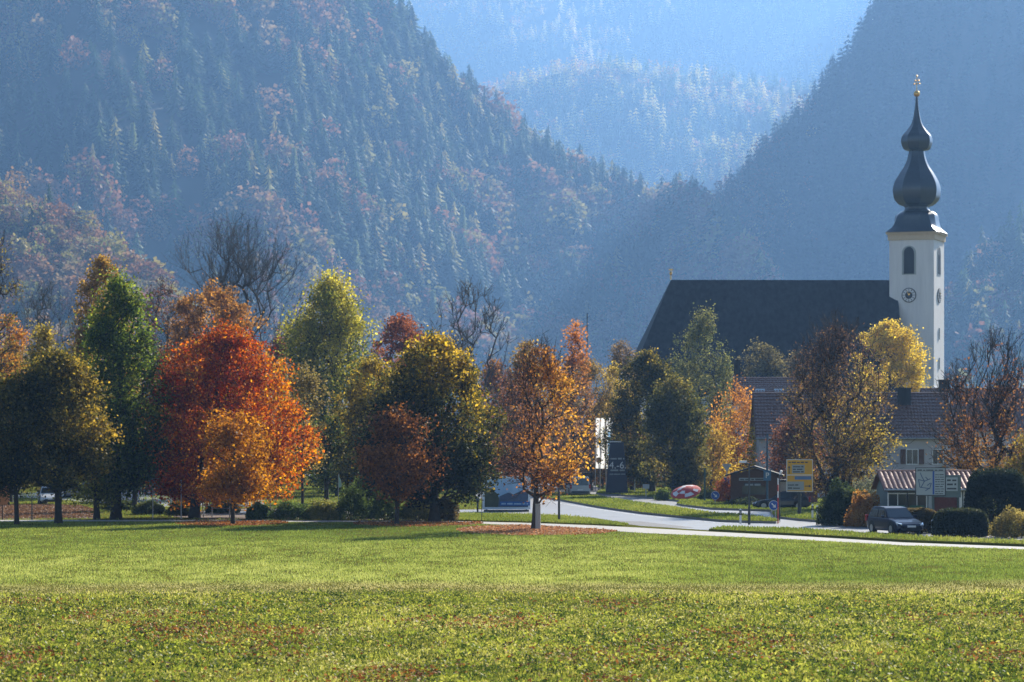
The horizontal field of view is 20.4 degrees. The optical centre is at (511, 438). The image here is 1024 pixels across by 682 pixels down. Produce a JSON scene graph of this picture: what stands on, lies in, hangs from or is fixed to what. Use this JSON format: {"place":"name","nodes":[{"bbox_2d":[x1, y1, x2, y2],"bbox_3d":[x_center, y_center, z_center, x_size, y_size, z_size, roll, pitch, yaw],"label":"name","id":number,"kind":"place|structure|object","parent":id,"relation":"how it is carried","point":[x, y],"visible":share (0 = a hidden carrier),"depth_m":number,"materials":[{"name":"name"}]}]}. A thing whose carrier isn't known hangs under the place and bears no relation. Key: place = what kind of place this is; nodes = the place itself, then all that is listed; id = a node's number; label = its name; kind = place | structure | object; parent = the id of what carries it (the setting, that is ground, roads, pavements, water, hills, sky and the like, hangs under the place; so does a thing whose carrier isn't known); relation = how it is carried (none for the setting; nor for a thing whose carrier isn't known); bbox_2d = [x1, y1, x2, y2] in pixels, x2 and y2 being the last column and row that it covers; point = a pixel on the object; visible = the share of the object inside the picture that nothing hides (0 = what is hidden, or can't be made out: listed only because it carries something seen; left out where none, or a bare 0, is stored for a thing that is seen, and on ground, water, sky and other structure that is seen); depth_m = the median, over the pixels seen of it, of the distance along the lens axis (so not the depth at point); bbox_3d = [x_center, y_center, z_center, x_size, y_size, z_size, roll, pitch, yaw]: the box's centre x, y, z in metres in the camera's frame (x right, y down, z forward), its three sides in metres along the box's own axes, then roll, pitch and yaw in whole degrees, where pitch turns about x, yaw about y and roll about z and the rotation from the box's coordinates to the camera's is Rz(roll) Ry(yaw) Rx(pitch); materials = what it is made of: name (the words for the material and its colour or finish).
{"place":"outdoors","nodes":[
{"label":"outdoors","id":0,"kind":"place"},
{"bbox_2d":[0,504,92,518],"bbox_3d":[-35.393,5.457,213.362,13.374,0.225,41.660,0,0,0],"label":"fallen leaves","id":1,"kind":"object","parent":0,"point":[45,509],"visible":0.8,"depth_m":211.48,"materials":[{"name":"brown plant"}]},
{"bbox_2d":[0,199,96,344],"bbox_3d":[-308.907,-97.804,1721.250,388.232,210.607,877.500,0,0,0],"label":"spur","id":2,"kind":"structure","parent":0,"point":[25,211],"depth_m":1613.04,"materials":[{"name":"green plant"}]},
{"bbox_2d":[0,166,276,433],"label":"spur forest","id":3,"kind":"object","parent":2,"relation":"on","point":[28,269],"visible":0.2,"depth_m":1562.92,"materials":[{"name":"green plant"}]},
{"bbox_2d":[0,0,493,362],"bbox_3d":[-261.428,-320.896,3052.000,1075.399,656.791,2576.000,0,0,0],"label":"mountain","id":4,"kind":"structure","parent":0,"point":[192,190],"depth_m":2508.08,"materials":[{"name":"green plant"}]},
{"bbox_2d":[0,0,784,439],"bbox_3d":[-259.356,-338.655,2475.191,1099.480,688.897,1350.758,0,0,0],"label":"mountain forest","id":5,"kind":"object","parent":4,"relation":"on","point":[558,238],"visible":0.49,"depth_m":2637.36,"materials":[{"name":"green plant"}]},
{"bbox_2d":[170,508,442,519],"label":"bare soil","id":6,"kind":"structure","parent":0,"point":[239,515],"depth_m":200.75,"materials":[{"name":"brown soil"}]},
{"bbox_2d":[131,310,329,517],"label":"tree","id":7,"kind":"object","parent":6,"relation":"on","point":[232,344],"visible":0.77,"depth_m":194.29,"materials":[{"name":"orange plant"}]},
{"bbox_2d":[278,354,346,505],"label":"tree","id":8,"kind":"object","parent":6,"relation":"on","point":[304,383],"visible":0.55,"depth_m":221.62,"materials":[{"name":"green plant"}]},
{"bbox_2d":[0,586,1023,681],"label":"rough grass","id":9,"kind":"structure","parent":0,"point":[492,676],"depth_m":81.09,"materials":[{"name":"green plant"}]},
{"bbox_2d":[0,446,1023,681],"bbox_3d":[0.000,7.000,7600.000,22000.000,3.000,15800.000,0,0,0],"label":"ground","id":10,"kind":"structure","parent":0,"point":[569,588],"depth_m":124.87,"materials":[{"name":"green plant"}]},
{"bbox_2d":[0,229,25,424],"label":"tree","id":11,"kind":"object","parent":10,"relation":"on","point":[2,284],"visible":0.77,"depth_m":235.22,"materials":[{"name":"orange plant"}]},
{"bbox_2d":[0,313,37,501],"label":"tree","id":12,"kind":"object","parent":10,"relation":"on","point":[15,344],"visible":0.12,"depth_m":244.36,"materials":[{"name":"orange plant"}]},
{"bbox_2d":[0,367,51,524],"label":"tree","id":13,"kind":"object","parent":10,"relation":"on","point":[15,436],"visible":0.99,"depth_m":180.27,"materials":[{"name":"green plant"}]},
{"bbox_2d":[1,320,85,502],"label":"tree","id":14,"kind":"object","parent":10,"relation":"on","point":[48,334],"visible":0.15,"depth_m":239.57,"materials":[{"name":"yellow plant"}]},
{"bbox_2d":[10,279,77,371],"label":"tree","id":15,"kind":"object","parent":10,"relation":"on","point":[42,299],"visible":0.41,"depth_m":330.48,"materials":[{"name":"orange plant"}]},
{"bbox_2d":[3,334,127,523],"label":"tree","id":16,"kind":"object","parent":10,"relation":"on","point":[54,386],"visible":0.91,"depth_m":181.77,"materials":[{"name":"green plant"}]},
{"bbox_2d":[52,452,137,518],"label":"tree","id":17,"kind":"object","parent":10,"relation":"on","point":[97,494],"visible":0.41,"depth_m":192.60,"materials":[{"name":"green plant"}]},
{"bbox_2d":[61,259,184,518],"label":"tree","id":18,"kind":"object","parent":10,"relation":"on","point":[109,326],"visible":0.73,"depth_m":193.06,"materials":[{"name":"green plant"}]},
{"bbox_2d":[13,493,263,506],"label":"car park","id":19,"kind":"structure","parent":10,"relation":"on","point":[146,496],"depth_m":254.97,"materials":[{"name":"grey asphalt"}]},
{"bbox_2d":[63,254,145,444],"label":"tree","id":20,"kind":"object","parent":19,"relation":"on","point":[98,264],"visible":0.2,"depth_m":261.44,"materials":[{"name":"orange plant"}]},
{"bbox_2d":[130,499,165,513],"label":"undergrowth","id":21,"kind":"object","parent":10,"relation":"on","point":[145,507],"visible":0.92,"depth_m":205.31,"materials":[{"name":"green plant"}]},
{"bbox_2d":[135,272,191,474],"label":"tree","id":22,"kind":"object","parent":10,"relation":"on","point":[158,295],"visible":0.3,"depth_m":299.80,"materials":[{"name":"plant"}]},
{"bbox_2d":[154,273,277,461],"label":"tree","id":23,"kind":"object","parent":10,"relation":"on","point":[218,303],"visible":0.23,"depth_m":284.94,"materials":[{"name":"orange plant"}]},
{"bbox_2d":[175,520,287,525],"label":"fallen leaves","id":24,"kind":"object","parent":10,"relation":"on","point":[227,522],"visible":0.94,"depth_m":182.89,"materials":[{"name":"brown plant"}]},
{"bbox_2d":[188,404,281,523],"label":"tree","id":25,"kind":"object","parent":10,"relation":"on","point":[231,435],"visible":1,"depth_m":179.69,"materials":[{"name":"orange plant"}]},
{"bbox_2d":[147,208,326,414],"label":"tree","id":26,"kind":"object","parent":10,"relation":"on","point":[239,261],"visible":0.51,"depth_m":310.00,"materials":[{"name":"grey plant"}]},
{"bbox_2d":[245,500,271,519],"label":"shrub","id":27,"kind":"object","parent":10,"relation":"on","point":[259,511],"visible":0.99,"depth_m":191.31,"materials":[{"name":"green plant"}]},
{"bbox_2d":[251,332,293,486],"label":"tree","id":28,"kind":"object","parent":10,"relation":"on","point":[276,345],"visible":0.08,"depth_m":299.37,"materials":[{"name":"orange plant"}]},
{"bbox_2d":[267,499,310,519],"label":"shrub","id":29,"kind":"object","parent":10,"relation":"on","point":[288,510],"visible":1,"depth_m":190.24,"materials":[{"name":"green plant"}]},
{"bbox_2d":[303,497,343,520],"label":"shrub","id":30,"kind":"object","parent":10,"relation":"on","point":[325,509],"visible":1,"depth_m":190.30,"materials":[{"name":"green plant"}]},
{"bbox_2d":[296,409,356,500],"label":"tree","id":31,"kind":"object","parent":10,"relation":"on","point":[324,473],"visible":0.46,"depth_m":239.42,"materials":[{"name":"green plant"}]},
{"bbox_2d":[267,256,395,495],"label":"tree","id":32,"kind":"object","parent":10,"relation":"on","point":[336,306],"visible":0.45,"depth_m":270.58,"materials":[{"name":"green plant"}]},
{"bbox_2d":[335,481,371,519],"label":"shrub","id":33,"kind":"object","parent":10,"relation":"on","point":[356,508],"visible":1,"depth_m":190.44,"materials":[{"name":"green plant"}]},
{"bbox_2d":[318,348,408,498],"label":"tree","id":34,"kind":"object","parent":10,"relation":"on","point":[357,400],"visible":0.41,"depth_m":221.06,"materials":[{"name":"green plant"}]},
{"bbox_2d":[366,492,403,519],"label":"shrub","id":35,"kind":"object","parent":10,"relation":"on","point":[377,512],"visible":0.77,"depth_m":190.26,"materials":[{"name":"green plant"}]},
{"bbox_2d":[347,401,451,523],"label":"tree","id":36,"kind":"object","parent":10,"relation":"on","point":[386,463],"visible":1,"depth_m":180.96,"materials":[{"name":"brown plant"}]},
{"bbox_2d":[366,310,459,449],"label":"tree","id":37,"kind":"object","parent":10,"relation":"on","point":[397,327],"visible":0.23,"depth_m":299.42,"materials":[{"name":"red plant"}]},
{"bbox_2d":[401,501,428,519],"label":"shrub","id":38,"kind":"object","parent":10,"relation":"on","point":[412,513],"visible":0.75,"depth_m":190.08,"materials":[{"name":"green plant"}]},
{"bbox_2d":[353,520,482,526],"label":"fallen leaves","id":39,"kind":"object","parent":10,"relation":"on","point":[417,524],"visible":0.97,"depth_m":181.57,"materials":[{"name":"brown plant"}]},
{"bbox_2d":[343,316,516,520],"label":"tree","id":40,"kind":"object","parent":10,"relation":"on","point":[433,356],"visible":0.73,"depth_m":187.88,"materials":[{"name":"green plant"}]},
{"bbox_2d":[439,494,459,520],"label":"shrub","id":41,"kind":"object","parent":10,"relation":"on","point":[452,515],"visible":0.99,"depth_m":189.47,"materials":[{"name":"green plant"}]},
{"bbox_2d":[467,355,518,452],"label":"tree","id":42,"kind":"object","parent":10,"relation":"on","point":[495,377],"visible":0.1,"depth_m":319.83,"materials":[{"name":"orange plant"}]},
{"bbox_2d":[0,596,1023,681],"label":"fallen leaves","id":43,"kind":"object","parent":10,"relation":"on","point":[8,656],"visible":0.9,"depth_m":75.52,"materials":[{"name":"brown plant"}]},
{"bbox_2d":[1,485,1023,543],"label":"verge grass","id":44,"kind":"structure","parent":10,"relation":"on","point":[604,500],"depth_m":200.61,"materials":[{"name":"green plant"}]},
{"bbox_2d":[1,520,1023,548],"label":"footpath","id":45,"kind":"structure","parent":10,"relation":"on","point":[659,531],"depth_m":165.68,"materials":[{"name":"grey asphalt"}]},
{"bbox_2d":[456,524,617,534],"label":"fallen leaves","id":46,"kind":"object","parent":10,"relation":"on","point":[519,530],"visible":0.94,"depth_m":167.60,"materials":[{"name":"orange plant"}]},
{"bbox_2d":[485,331,603,527],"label":"tree","id":47,"kind":"object","parent":10,"relation":"on","point":[550,369],"visible":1,"depth_m":170.26,"materials":[{"name":"orange plant"}]},
{"bbox_2d":[551,355,619,489],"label":"tree","id":48,"kind":"object","parent":10,"relation":"on","point":[593,375],"visible":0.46,"depth_m":299.69,"materials":[{"name":"orange plant"}]},
{"bbox_2d":[591,357,645,463],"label":"tree","id":49,"kind":"object","parent":10,"relation":"on","point":[614,370],"visible":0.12,"depth_m":309.60,"materials":[{"name":"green plant"}]},
{"bbox_2d":[599,338,640,421],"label":"tree","id":50,"kind":"object","parent":10,"relation":"on","point":[619,355],"visible":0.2,"depth_m":344.70,"materials":[{"name":"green plant"}]},
{"bbox_2d":[593,346,688,491],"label":"tree","id":51,"kind":"object","parent":10,"relation":"on","point":[650,365],"visible":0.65,"depth_m":281.72,"materials":[{"name":"green plant"}]},
{"bbox_2d":[539,496,779,523],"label":"grass island","id":52,"kind":"structure","parent":10,"relation":"on","point":[696,518],"depth_m":199.20,"materials":[{"name":"plant"}]},
{"bbox_2d":[629,371,718,493],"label":"tree","id":53,"kind":"object","parent":10,"relation":"on","point":[673,417],"visible":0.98,"depth_m":266.95,"materials":[{"name":"green plant"}]},
{"bbox_2d":[668,299,735,484],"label":"tree","id":54,"kind":"object","parent":10,"relation":"on","point":[694,368],"visible":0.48,"depth_m":334.22,"materials":[{"name":"green plant"}]},
{"bbox_2d":[695,420,746,490],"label":"tree","id":55,"kind":"object","parent":10,"relation":"on","point":[720,446],"visible":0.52,"depth_m":274.52,"materials":[{"name":"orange plant"}]},
{"bbox_2d":[713,475,729,501],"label":"shrub","id":56,"kind":"object","parent":10,"relation":"on","point":[722,491],"visible":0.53,"depth_m":238.09,"materials":[{"name":"red plant"}]},
{"bbox_2d":[701,375,755,478],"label":"tree","id":57,"kind":"object","parent":10,"relation":"on","point":[744,417],"visible":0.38,"depth_m":284.79,"materials":[{"name":"orange plant"}]},
{"bbox_2d":[719,415,756,475],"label":"tree","id":58,"kind":"object","parent":10,"relation":"on","point":[750,449],"visible":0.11,"depth_m":268.00,"materials":[{"name":"plant"}]},
{"bbox_2d":[725,465,783,499],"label":"wooden kiosk","id":59,"kind":"object","parent":10,"relation":"on","point":[738,484],"visible":0.66,"depth_m":231.96,"materials":[{"name":"brown wood"}]},
{"bbox_2d":[728,336,786,399],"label":"tree","id":60,"kind":"object","parent":10,"relation":"on","point":[769,363],"visible":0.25,"depth_m":377.20,"materials":[{"name":"green plant"}]},
{"bbox_2d":[732,360,808,466],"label":"house","id":61,"kind":"structure","parent":10,"relation":"on","point":[762,384],"depth_m":307.80,"materials":[{"name":"white paint"}]},
{"bbox_2d":[752,491,810,507],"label":"parked car","id":62,"kind":"object","parent":10,"relation":"on","point":[787,499],"visible":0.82,"depth_m":217.66,"materials":[{"name":"paint"}]},
{"bbox_2d":[754,408,827,487],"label":"tree","id":63,"kind":"object","parent":10,"relation":"on","point":[774,465],"visible":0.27,"depth_m":246.61,"materials":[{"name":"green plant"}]},
{"bbox_2d":[815,476,861,525],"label":"hedge bush","id":64,"kind":"object","parent":10,"relation":"on","point":[832,512],"visible":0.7,"depth_m":178.77,"materials":[{"name":"green plant"}]},
{"bbox_2d":[774,308,914,508],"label":"tree","id":65,"kind":"object","parent":10,"relation":"on","point":[856,454],"visible":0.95,"depth_m":213.25,"materials":[{"name":"brown plant"}]},
{"bbox_2d":[749,388,953,496],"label":"house","id":66,"kind":"structure","parent":10,"relation":"on","point":[922,406],"depth_m":263.13,"materials":[{"name":"brown tile"}]},
{"bbox_2d":[900,449,923,464],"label":"window","id":67,"kind":"structure","parent":66,"relation":"in","point":[907,456],"depth_m":261.80,"materials":[{"name":"white glass"}]},
{"bbox_2d":[843,489,880,526],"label":"hedge bush","id":68,"kind":"object","parent":10,"relation":"on","point":[862,507],"visible":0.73,"depth_m":175.78,"materials":[{"name":"orange plant"}]},
{"bbox_2d":[709,526,1023,546],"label":"grass verge","id":69,"kind":"object","parent":10,"relation":"on","point":[864,537],"depth_m":153.65,"materials":[{"name":"green plant"}]},
{"bbox_2d":[846,318,933,391],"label":"tree","id":70,"kind":"object","parent":10,"relation":"on","point":[898,343],"visible":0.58,"depth_m":350.05,"materials":[{"name":"yellow plant"}]},
{"bbox_2d":[871,470,971,511],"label":"shop pavilion","id":71,"kind":"structure","parent":10,"relation":"on","point":[894,487],"depth_m":176.00,"materials":[{"name":"red fabric"}]},
{"bbox_2d":[887,493,907,507],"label":"window","id":72,"kind":"structure","parent":71,"relation":"in","point":[892,498],"depth_m":175.94,"materials":[{"name":"grey glass"}]},
{"bbox_2d":[915,467,960,530],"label":"map board","id":73,"kind":"object","parent":10,"relation":"on","point":[930,482],"visible":0.99,"depth_m":165.45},
{"bbox_2d":[931,507,989,536],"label":"clipped hedge","id":74,"kind":"object","parent":10,"relation":"on","point":[968,522],"visible":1,"depth_m":157.92,"materials":[{"name":"green plant"}]},
{"bbox_2d":[907,323,1023,508],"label":"tree","id":75,"kind":"object","parent":10,"relation":"on","point":[972,455],"visible":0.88,"depth_m":191.62,"materials":[{"name":"brown plant"}]},
{"bbox_2d":[920,380,1023,470],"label":"house","id":76,"kind":"structure","parent":10,"relation":"on","point":[1019,418],"depth_m":287.10,"materials":[{"name":"brown tile"}]},
{"bbox_2d":[944,198,1023,387],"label":"spur forest","id":77,"kind":"object","parent":10,"relation":"on","point":[983,297],"visible":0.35,"depth_m":2056.61,"materials":[{"name":"green plant"}]},
{"bbox_2d":[963,466,1023,529],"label":"yew","id":78,"kind":"object","parent":10,"relation":"on","point":[1007,485],"visible":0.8,"depth_m":167.21,"materials":[{"name":"green plant"}]},
{"bbox_2d":[988,504,1023,537],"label":"shrub","id":79,"kind":"object","parent":10,"relation":"on","point":[1008,524],"visible":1,"depth_m":157.10,"materials":[{"name":"yellow plant"}]},
{"bbox_2d":[995,430,1023,475],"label":"tree","id":80,"kind":"object","parent":10,"relation":"on","point":[1019,465],"visible":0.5,"depth_m":185.84,"materials":[{"name":"yellow plant"}]},
{"bbox_2d":[393,0,875,94],"bbox_3d":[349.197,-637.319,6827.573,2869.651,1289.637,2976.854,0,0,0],"label":"mountain","id":81,"kind":"structure","parent":0,"point":[551,14],"depth_m":6821.56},
{"bbox_2d":[395,0,872,90],"bbox_3d":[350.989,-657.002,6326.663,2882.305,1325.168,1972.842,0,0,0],"label":"mountain forest","id":82,"kind":"object","parent":81,"relation":"on","point":[531,49],"visible":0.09,"depth_m":6790.99,"materials":[{"name":"blue plant"}]},
{"bbox_2d":[489,69,813,192],"bbox_3d":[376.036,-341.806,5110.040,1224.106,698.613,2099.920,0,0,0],"label":"hill","id":83,"kind":"structure","parent":0,"point":[632,80],"depth_m":5124.46,"materials":[{"name":"plant"}]},
{"bbox_2d":[478,52,819,196],"bbox_3d":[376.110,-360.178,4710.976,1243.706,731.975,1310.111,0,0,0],"label":"hill forest","id":84,"kind":"object","parent":83,"relation":"on","point":[732,144],"visible":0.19,"depth_m":5099.99,"materials":[{"name":"blue plant"}]},
{"bbox_2d":[305,474,1023,539],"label":"road","id":85,"kind":"structure","parent":0,"point":[551,507],"depth_m":199.68,"materials":[{"name":"grey asphalt"}]},
{"bbox_2d":[430,274,518,446],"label":"tree","id":86,"kind":"object","parent":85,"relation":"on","point":[466,337],"visible":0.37,"depth_m":304.58,"materials":[{"name":"grey plant"}]},
{"bbox_2d":[482,476,529,511],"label":"picture board","id":87,"kind":"object","parent":85,"relation":"on","point":[494,500],"visible":0.8,"depth_m":212.96,"materials":[{"name":"metal"}]},
{"bbox_2d":[480,361,560,490],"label":"tree","id":88,"kind":"object","parent":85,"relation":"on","point":[518,395],"visible":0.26,"depth_m":261.12,"materials":[{"name":"orange plant"}]},
{"bbox_2d":[500,338,557,482],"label":"tree","id":89,"kind":"object","parent":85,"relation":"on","point":[519,353],"visible":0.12,"depth_m":299.56,"materials":[{"name":"orange plant"}]},
{"bbox_2d":[547,318,604,474],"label":"tree","id":90,"kind":"object","parent":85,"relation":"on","point":[577,340],"visible":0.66,"depth_m":283.75,"materials":[{"name":"orange plant"}]},
{"bbox_2d":[565,476,590,494],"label":"silver van","id":91,"kind":"object","parent":85,"relation":"on","point":[581,486],"visible":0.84,"depth_m":264.95,"materials":[{"name":"paint"}]},
{"bbox_2d":[865,506,922,534],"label":"dark blue car","id":92,"kind":"object","parent":85,"relation":"on","point":[894,519],"visible":0.97,"depth_m":162.93,"materials":[{"name":"paint"}]},
{"bbox_2d":[900,507,935,532],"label":"clipped hedge","id":93,"kind":"object","parent":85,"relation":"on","point":[925,515],"visible":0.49,"depth_m":164.30,"materials":[{"name":"green plant"}]},
{"bbox_2d":[596,492,821,521],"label":"grass bank","id":94,"kind":"structure","parent":0,"point":[762,510],"depth_m":217.42,"materials":[{"name":"plant"}]},
{"bbox_2d":[606,441,627,492],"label":"advertising pillar","id":95,"kind":"structure","parent":94,"relation":"on","point":[616,481],"depth_m":275.80,"materials":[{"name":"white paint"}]},
{"bbox_2d":[671,485,700,498],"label":"parasol","id":96,"kind":"object","parent":94,"relation":"on","point":[686,491],"visible":0.97,"depth_m":248.75,"materials":[{"name":"red fabric"}]},
{"bbox_2d":[786,459,812,513],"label":"direction sign","id":97,"kind":"object","parent":94,"relation":"on","point":[799,476],"visible":0.98,"depth_m":199.53,"materials":[{"name":"yellow metal"}]},
{"bbox_2d":[622,75,947,477],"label":"church","id":98,"kind":"structure","parent":0,"point":[774,313],"depth_m":396.85,"materials":[{"name":"white paint"}]},
{"bbox_2d":[902,246,915,274],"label":"belfry window","id":99,"kind":"structure","parent":98,"relation":"in","point":[908,252],"depth_m":397.06,"materials":[{"name":"glass"}]},
{"bbox_2d":[731,0,1023,293],"bbox_3d":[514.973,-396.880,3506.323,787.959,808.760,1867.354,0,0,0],"label":"mountain","id":100,"kind":"structure","parent":0,"point":[1002,185],"depth_m":3148.97,"materials":[{"name":"green plant"}]},
{"bbox_2d":[707,0,1023,296],"bbox_3d":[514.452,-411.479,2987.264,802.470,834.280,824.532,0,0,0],"label":"mountain forest","id":101,"kind":"object","parent":100,"relation":"on","point":[839,124],"visible":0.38,"depth_m":3140.42,"materials":[{"name":"green plant"}]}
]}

